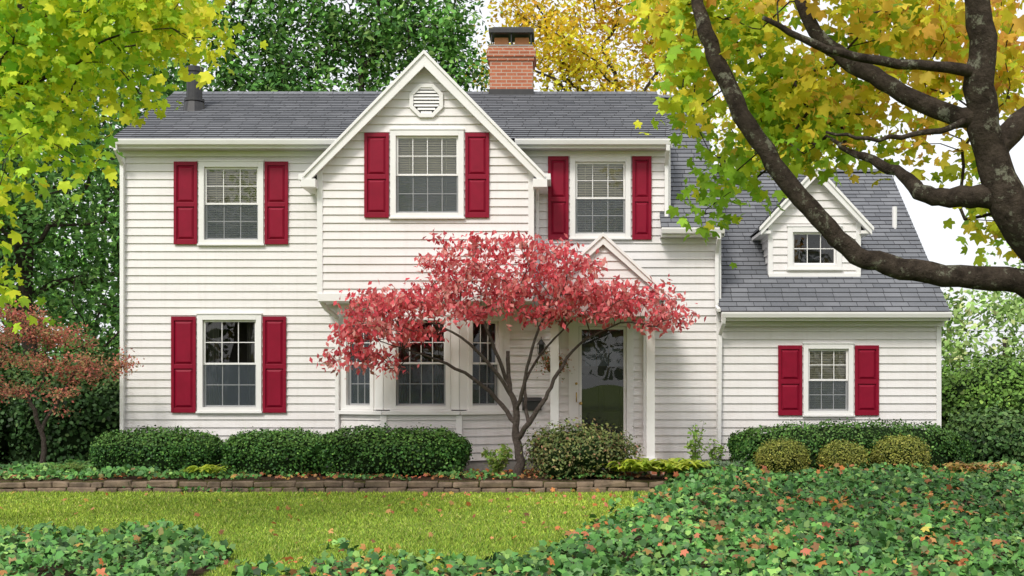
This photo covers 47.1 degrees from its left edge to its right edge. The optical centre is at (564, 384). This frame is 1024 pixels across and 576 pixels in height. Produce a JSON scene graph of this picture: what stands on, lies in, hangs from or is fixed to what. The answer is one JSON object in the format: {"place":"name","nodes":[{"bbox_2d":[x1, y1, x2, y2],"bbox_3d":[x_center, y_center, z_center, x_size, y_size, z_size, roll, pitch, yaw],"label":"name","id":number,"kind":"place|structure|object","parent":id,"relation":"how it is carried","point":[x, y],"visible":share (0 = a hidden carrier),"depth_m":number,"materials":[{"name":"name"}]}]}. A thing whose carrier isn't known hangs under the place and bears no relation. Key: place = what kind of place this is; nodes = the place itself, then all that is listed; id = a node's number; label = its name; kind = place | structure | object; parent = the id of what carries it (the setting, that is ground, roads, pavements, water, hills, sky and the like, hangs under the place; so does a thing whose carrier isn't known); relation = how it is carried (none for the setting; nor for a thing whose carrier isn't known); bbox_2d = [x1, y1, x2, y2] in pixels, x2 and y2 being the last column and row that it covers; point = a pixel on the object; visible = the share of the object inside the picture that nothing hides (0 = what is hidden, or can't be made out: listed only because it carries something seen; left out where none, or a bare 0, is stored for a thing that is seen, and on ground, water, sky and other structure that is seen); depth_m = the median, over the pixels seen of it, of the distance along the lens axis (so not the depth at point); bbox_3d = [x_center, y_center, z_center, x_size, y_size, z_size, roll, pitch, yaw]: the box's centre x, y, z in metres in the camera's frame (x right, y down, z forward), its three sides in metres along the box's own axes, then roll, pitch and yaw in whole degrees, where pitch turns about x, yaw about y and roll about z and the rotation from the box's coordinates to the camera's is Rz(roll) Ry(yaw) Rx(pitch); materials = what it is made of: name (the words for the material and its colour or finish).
{"place":"outdoors","nodes":[
{"label":"outdoors","id":0,"kind":"place"},
{"bbox_2d":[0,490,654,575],"bbox_3d":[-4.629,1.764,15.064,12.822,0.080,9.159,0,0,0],"label":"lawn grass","id":1,"kind":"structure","parent":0,"point":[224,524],"depth_m":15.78,"materials":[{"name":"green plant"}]},
{"bbox_2d":[0,461,1023,575],"bbox_3d":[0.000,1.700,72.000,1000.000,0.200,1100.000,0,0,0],"label":"ground","id":2,"kind":"structure","parent":0,"point":[272,478],"depth_m":16.78,"materials":[{"name":"green plant"}]},
{"bbox_2d":[0,335,41,463],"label":"rhododendron shrub","id":3,"kind":"object","parent":2,"relation":"on","point":[5,453],"visible":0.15,"depth_m":23.59,"materials":[{"name":"green plant"}]},
{"bbox_2d":[0,340,119,464],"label":"rhododendron shrub","id":4,"kind":"object","parent":2,"relation":"on","point":[74,434],"visible":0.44,"depth_m":22.69,"materials":[{"name":"green plant"}]},
{"bbox_2d":[37,461,96,471],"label":"daylily plant","id":5,"kind":"object","parent":2,"relation":"on","point":[78,468],"visible":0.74,"depth_m":20.64,"materials":[{"name":"green plant"}]},
{"bbox_2d":[0,519,140,575],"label":"fallen leaves","id":6,"kind":"object","parent":2,"relation":"on","point":[98,570],"visible":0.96,"depth_m":10.29,"materials":[{"name":"orange plant"}]},
{"bbox_2d":[0,301,144,469],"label":"japanese maple","id":7,"kind":"object","parent":2,"relation":"on","point":[56,338],"visible":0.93,"depth_m":21.01,"materials":[{"name":"red plant"}]},
{"bbox_2d":[0,64,159,363],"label":"green oak tree","id":8,"kind":"object","parent":2,"relation":"on","point":[24,256],"visible":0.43,"depth_m":26.80,"materials":[{"name":"green plant"}]},
{"bbox_2d":[0,16,216,354],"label":"green oak tree","id":9,"kind":"object","parent":2,"relation":"on","point":[103,261],"visible":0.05,"depth_m":34.03,"materials":[{"name":"green plant"}]},
{"bbox_2d":[0,518,235,575],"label":"ivy ground cover","id":10,"kind":"object","parent":2,"relation":"on","point":[90,551],"visible":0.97,"depth_m":11.54,"materials":[{"name":"green plant"}]},
{"bbox_2d":[0,458,246,491],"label":"ivy ground cover","id":11,"kind":"object","parent":2,"relation":"on","point":[28,469],"visible":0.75,"depth_m":20.01,"materials":[{"name":"green plant"}]},
{"bbox_2d":[0,0,267,336],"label":"maple tree","id":12,"kind":"object","parent":2,"relation":"on","point":[91,35],"visible":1,"depth_m":12.13,"materials":[{"name":"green plant"}]},
{"bbox_2d":[88,425,223,474],"bbox_3d":[-7.295,1.158,21.016,2.486,0.892,1.258,0,0,0],"label":"boxwood hedge","id":13,"kind":"object","parent":2,"relation":"on","point":[164,449],"visible":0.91,"depth_m":20.61,"materials":[{"name":"green plant"}]},
{"bbox_2d":[180,464,229,474],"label":"hosta plant","id":14,"kind":"object","parent":2,"relation":"on","point":[206,468],"visible":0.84,"depth_m":20.00,"materials":[{"name":"green plant"}]},
{"bbox_2d":[109,0,397,222],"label":"green ash tree","id":15,"kind":"object","parent":2,"relation":"on","point":[276,50],"visible":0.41,"depth_m":33.11,"materials":[{"name":"green plant"}]},
{"bbox_2d":[218,426,332,476],"bbox_3d":[-5.074,1.168,20.835,2.091,0.864,1.221,0,0,0],"label":"boxwood hedge","id":16,"kind":"object","parent":2,"relation":"on","point":[265,451],"visible":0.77,"depth_m":20.43,"materials":[{"name":"green plant"}]},
{"bbox_2d":[0,487,647,568],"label":"fallen leaves","id":17,"kind":"object","parent":2,"relation":"on","point":[363,546],"visible":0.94,"depth_m":16.66,"materials":[{"name":"orange plant"}]},
{"bbox_2d":[0,468,663,479],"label":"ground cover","id":18,"kind":"object","parent":2,"relation":"on","point":[379,475],"visible":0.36,"depth_m":20.06,"materials":[{"name":"brown plant"}]},
{"bbox_2d":[0,479,668,492],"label":"stone retaining wall","id":19,"kind":"structure","parent":2,"relation":"on","point":[601,485],"depth_m":19.60,"materials":[{"name":"brown stone"}]},
{"bbox_2d":[278,0,502,91],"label":"green ash tree","id":20,"kind":"object","parent":2,"relation":"on","point":[390,31],"visible":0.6,"depth_m":33.36,"materials":[{"name":"green plant"}]},
{"bbox_2d":[313,422,472,475],"bbox_3d":[-3.049,1.135,20.814,2.862,0.940,1.357,0,0,0],"label":"boxwood hedge","id":21,"kind":"object","parent":2,"relation":"on","point":[368,450],"visible":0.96,"depth_m":20.37,"materials":[{"name":"green plant"}]},
{"bbox_2d":[217,468,674,491],"bbox_3d":[-2.049,1.630,20.133,7.932,0.375,1.136,0,0,0],"label":"pachysandra bed","id":22,"kind":"object","parent":2,"relation":"on","point":[473,473],"visible":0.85,"depth_m":19.97,"materials":[{"name":"green plant"}]},
{"bbox_2d":[218,459,729,470],"bbox_3d":[-0.640,1.650,25.390,15.280,0.500,7.820,0,0,0],"label":"foundation","id":23,"kind":"object","parent":2,"relation":"on","point":[480,465],"visible":0.02,"depth_m":21.78,"materials":[{"name":"concrete"}]},
{"bbox_2d":[125,67,935,460],"bbox_3d":[-0.635,-2.350,25.155,15.390,7.500,8.610,0,0,0],"label":"clapboard siding","id":24,"kind":"object","parent":23,"relation":"on","point":[165,279],"visible":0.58,"depth_m":21.98,"materials":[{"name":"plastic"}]},
{"bbox_2d":[113,145,725,458],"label":"downspouts","id":25,"kind":"object","parent":24,"relation":"attached to","point":[329,311],"visible":0.73,"depth_m":21.88,"materials":[{"name":"white metal"}]},
{"bbox_2d":[171,133,878,414],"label":"shutters","id":26,"kind":"object","parent":24,"relation":"attached to","point":[183,328],"visible":0.99,"depth_m":21.94,"materials":[{"name":"paint"}]},
{"bbox_2d":[109,50,951,460],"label":"white trim","id":27,"kind":"structure","parent":24,"relation":"attached to","point":[457,384],"depth_m":21.67,"materials":[{"name":"white wood"}]},
{"bbox_2d":[118,148,722,238],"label":"soffits","id":28,"kind":"object","parent":27,"relation":"on","point":[324,149],"visible":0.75,"depth_m":21.80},
{"bbox_2d":[206,89,847,410],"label":"room interiors","id":29,"kind":"object","parent":27,"relation":"attached to","point":[230,372],"visible":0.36,"depth_m":22.85,"materials":[{"name":"black"}]},
{"bbox_2d":[207,235,833,404],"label":"curtains","id":30,"kind":"object","parent":29,"relation":"on","point":[213,357],"visible":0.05,"depth_m":22.20,"materials":[{"name":"white fabric"}]},
{"bbox_2d":[536,349,572,381],"bbox_3d":[-0.173,-0.640,21.497,0.760,1.201,0.703,0,0,-17],"label":"hanging flower basket","id":31,"kind":"object","parent":27,"relation":"hanging from","point":[547,363],"visible":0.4,"depth_m":21.50,"materials":[{"name":"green plant"}]},
{"bbox_2d":[582,330,622,439],"bbox_3d":[0.711,0.129,22.122,0.922,2.462,0.075,0,0,0],"label":"front door","id":32,"kind":"structure","parent":27,"relation":"attached to","point":[602,394],"depth_m":22.10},
{"bbox_2d":[585,347,619,365],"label":"door lights","id":33,"kind":"object","parent":32,"relation":"attached to","point":[602,356],"depth_m":22.09},
{"bbox_2d":[114,91,949,312],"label":"roof shingles","id":34,"kind":"object","parent":24,"relation":"on","point":[748,284],"visible":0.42,"depth_m":23.04,"materials":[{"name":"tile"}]},
{"bbox_2d":[183,65,204,110],"bbox_3d":[-7.520,-5.946,23.830,0.500,0.990,0.500,0,0,0],"label":"roof vent pipe","id":35,"kind":"object","parent":34,"relation":"on","point":[194,100],"visible":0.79,"depth_m":23.68,"materials":[{"name":"black metal"}]},
{"bbox_2d":[487,27,535,141],"bbox_3d":[-1.140,-6.420,25.350,1.040,2.440,0.820,0,0,0],"label":"brick chimney","id":36,"kind":"object","parent":34,"relation":"on","point":[512,67],"visible":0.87,"depth_m":25.00,"materials":[{"name":"orange brick"}]},
{"bbox_2d":[892,206,896,228],"bbox_3d":[6.720,-3.364,23.900,0.100,0.520,0.100,0,0,0],"label":"plumbing vent","id":37,"kind":"object","parent":34,"relation":"on","point":[894,217],"visible":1,"depth_m":23.86,"materials":[{"name":"white plastic"}]},
{"bbox_2d":[522,397,541,410],"bbox_3d":[-0.613,0.359,21.915,0.380,0.246,0.130,0,0,0],"label":"mailbox","id":38,"kind":"object","parent":24,"relation":"attached to","point":[533,403],"visible":0.62,"depth_m":21.87,"materials":[{"name":"black metal"}]},
{"bbox_2d":[537,337,545,354],"bbox_3d":[-0.438,-0.726,21.873,0.170,0.338,0.214,0,0,0],"label":"wall lantern","id":39,"kind":"object","parent":24,"relation":"attached to","point":[541,343],"depth_m":21.84,"materials":[{"name":"black metal"}]},
{"bbox_2d":[481,444,512,472],"bbox_3d":[-1.164,1.318,20.603,0.543,0.571,0.546,0,0,-26],"label":"hydrangea sapling","id":40,"kind":"object","parent":2,"relation":"on","point":[496,466],"visible":0.98,"depth_m":20.52,"materials":[{"name":"green plant"}]},
{"bbox_2d":[309,229,705,476],"bbox_3d":[-0.960,-0.502,19.949,6.707,4.284,2.716,0,0,0],"label":"dogwood tree","id":41,"kind":"object","parent":2,"relation":"on","point":[406,303],"visible":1,"depth_m":19.91,"materials":[{"name":"red plant"}]},
{"bbox_2d":[0,210,1023,372],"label":"distant trees","id":42,"kind":"object","parent":2,"relation":"on","point":[1012,307],"visible":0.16,"depth_m":49.67,"materials":[{"name":"green plant"}]},
{"bbox_2d":[520,416,645,479],"bbox_3d":[0.350,1.062,20.087,2.261,1.091,1.625,0,0,0],"label":"azalea shrub","id":43,"kind":"object","parent":2,"relation":"on","point":[561,453],"visible":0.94,"depth_m":19.79,"materials":[{"name":"green plant"}]},
{"bbox_2d":[465,0,753,124],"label":"yellow maple tree","id":44,"kind":"object","parent":2,"relation":"on","point":[595,65],"visible":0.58,"depth_m":35.03,"materials":[{"name":"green plant"}]},
{"bbox_2d":[231,460,1023,575],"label":"ivy ground cover","id":45,"kind":"object","parent":2,"relation":"on","point":[888,543],"visible":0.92,"depth_m":12.92,"materials":[{"name":"green plant"}]},
{"bbox_2d":[252,462,1023,575],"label":"fallen leaves","id":46,"kind":"object","parent":45,"relation":"on","point":[815,546],"visible":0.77,"depth_m":12.80,"materials":[{"name":"orange plant"}]},
{"bbox_2d":[690,459,750,469],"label":"lavender clump","id":47,"kind":"object","parent":45,"relation":"on","point":[723,463],"visible":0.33,"depth_m":20.21,"materials":[{"name":"green plant"}]},
{"bbox_2d":[594,457,665,471],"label":"hosta plant","id":48,"kind":"object","parent":2,"relation":"on","point":[631,465],"visible":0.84,"depth_m":19.70,"materials":[{"name":"green plant"}]},
{"bbox_2d":[643,458,718,472],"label":"hosta plant","id":49,"kind":"object","parent":2,"relation":"on","point":[674,465],"visible":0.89,"depth_m":19.70,"materials":[{"name":"yellow plant"}]},
{"bbox_2d":[683,421,705,461],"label":"pokeweed plant","id":50,"kind":"object","parent":2,"relation":"on","point":[694,454],"visible":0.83,"depth_m":20.97,"materials":[{"name":"green plant"}]},
{"bbox_2d":[705,107,856,168],"bbox_3d":[6.530,-4.188,36.038,5.471,11.821,5.496,0,0,0],"label":"yellow maple tree","id":51,"kind":"object","parent":2,"relation":"on","point":[725,117],"visible":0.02,"depth_m":35.83,"materials":[{"name":"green plant"}]},
{"bbox_2d":[752,436,812,475],"bbox_3d":[3.759,1.242,20.279,1.027,0.715,0.992,0,0,0],"label":"round boxwood","id":52,"kind":"object","parent":2,"relation":"on","point":[779,455],"visible":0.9,"depth_m":19.98,"materials":[{"name":"green plant"}]},
{"bbox_2d":[601,0,1023,298],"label":"maple tree","id":53,"kind":"object","parent":2,"relation":"on","point":[796,111],"visible":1,"depth_m":11.82,"materials":[{"name":"yellow plant"}]},
{"bbox_2d":[816,439,869,477],"bbox_3d":[4.794,1.267,20.305,0.923,0.667,1.031,0,0,0],"label":"round boxwood","id":54,"kind":"object","parent":2,"relation":"on","point":[844,453],"visible":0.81,"depth_m":20.02,"materials":[{"name":"green plant"}]},
{"bbox_2d":[726,417,974,471],"bbox_3d":[5.118,1.090,21.068,4.453,1.020,1.322,0,0,0],"label":"boxwood hedge","id":55,"kind":"object","parent":2,"relation":"on","point":[948,446],"visible":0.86,"depth_m":20.72,"materials":[{"name":"green plant"}]},
{"bbox_2d":[869,431,931,472],"bbox_3d":[5.792,1.204,20.267,1.106,0.792,0.990,0,0,0],"label":"round boxwood","id":56,"kind":"object","parent":2,"relation":"on","point":[903,450],"visible":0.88,"depth_m":20.00,"materials":[{"name":"green plant"}]},
{"bbox_2d":[938,461,1015,472],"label":"dried hosta","id":57,"kind":"object","parent":2,"relation":"on","point":[975,466],"visible":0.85,"depth_m":19.95,"materials":[{"name":"brown plant"}]},
{"bbox_2d":[941,351,1023,435],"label":"viburnum shrub","id":58,"kind":"object","parent":2,"relation":"on","point":[986,383],"visible":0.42,"depth_m":24.21,"materials":[{"name":"green plant"}]},
{"bbox_2d":[943,401,1023,467],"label":"rhododendron shrub","id":59,"kind":"object","parent":2,"relation":"on","point":[995,434],"visible":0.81,"depth_m":22.00,"materials":[{"name":"green plant"}]},
{"bbox_2d":[0,0,1023,375],"label":"sky","id":60,"kind":"structure","parent":0,"point":[940,245],"materials":[{"name":"white"}]},
{"bbox_2d":[207,139,845,408],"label":"window blinds","id":61,"kind":"object","parent":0,"point":[216,195],"depth_m":22.09,"materials":[{"name":"white plastic"}]},
{"bbox_2d":[703,438,725,462],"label":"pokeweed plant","id":62,"kind":"object","parent":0,"point":[714,455],"visible":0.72,"depth_m":21.35,"materials":[{"name":"green plant"}]},
{"bbox_2d":[941,330,1023,358],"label":"utility line","id":63,"kind":"object","parent":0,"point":[968,330],"visible":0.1,"depth_m":45.79,"materials":[{"name":"black metal"}]}
]}

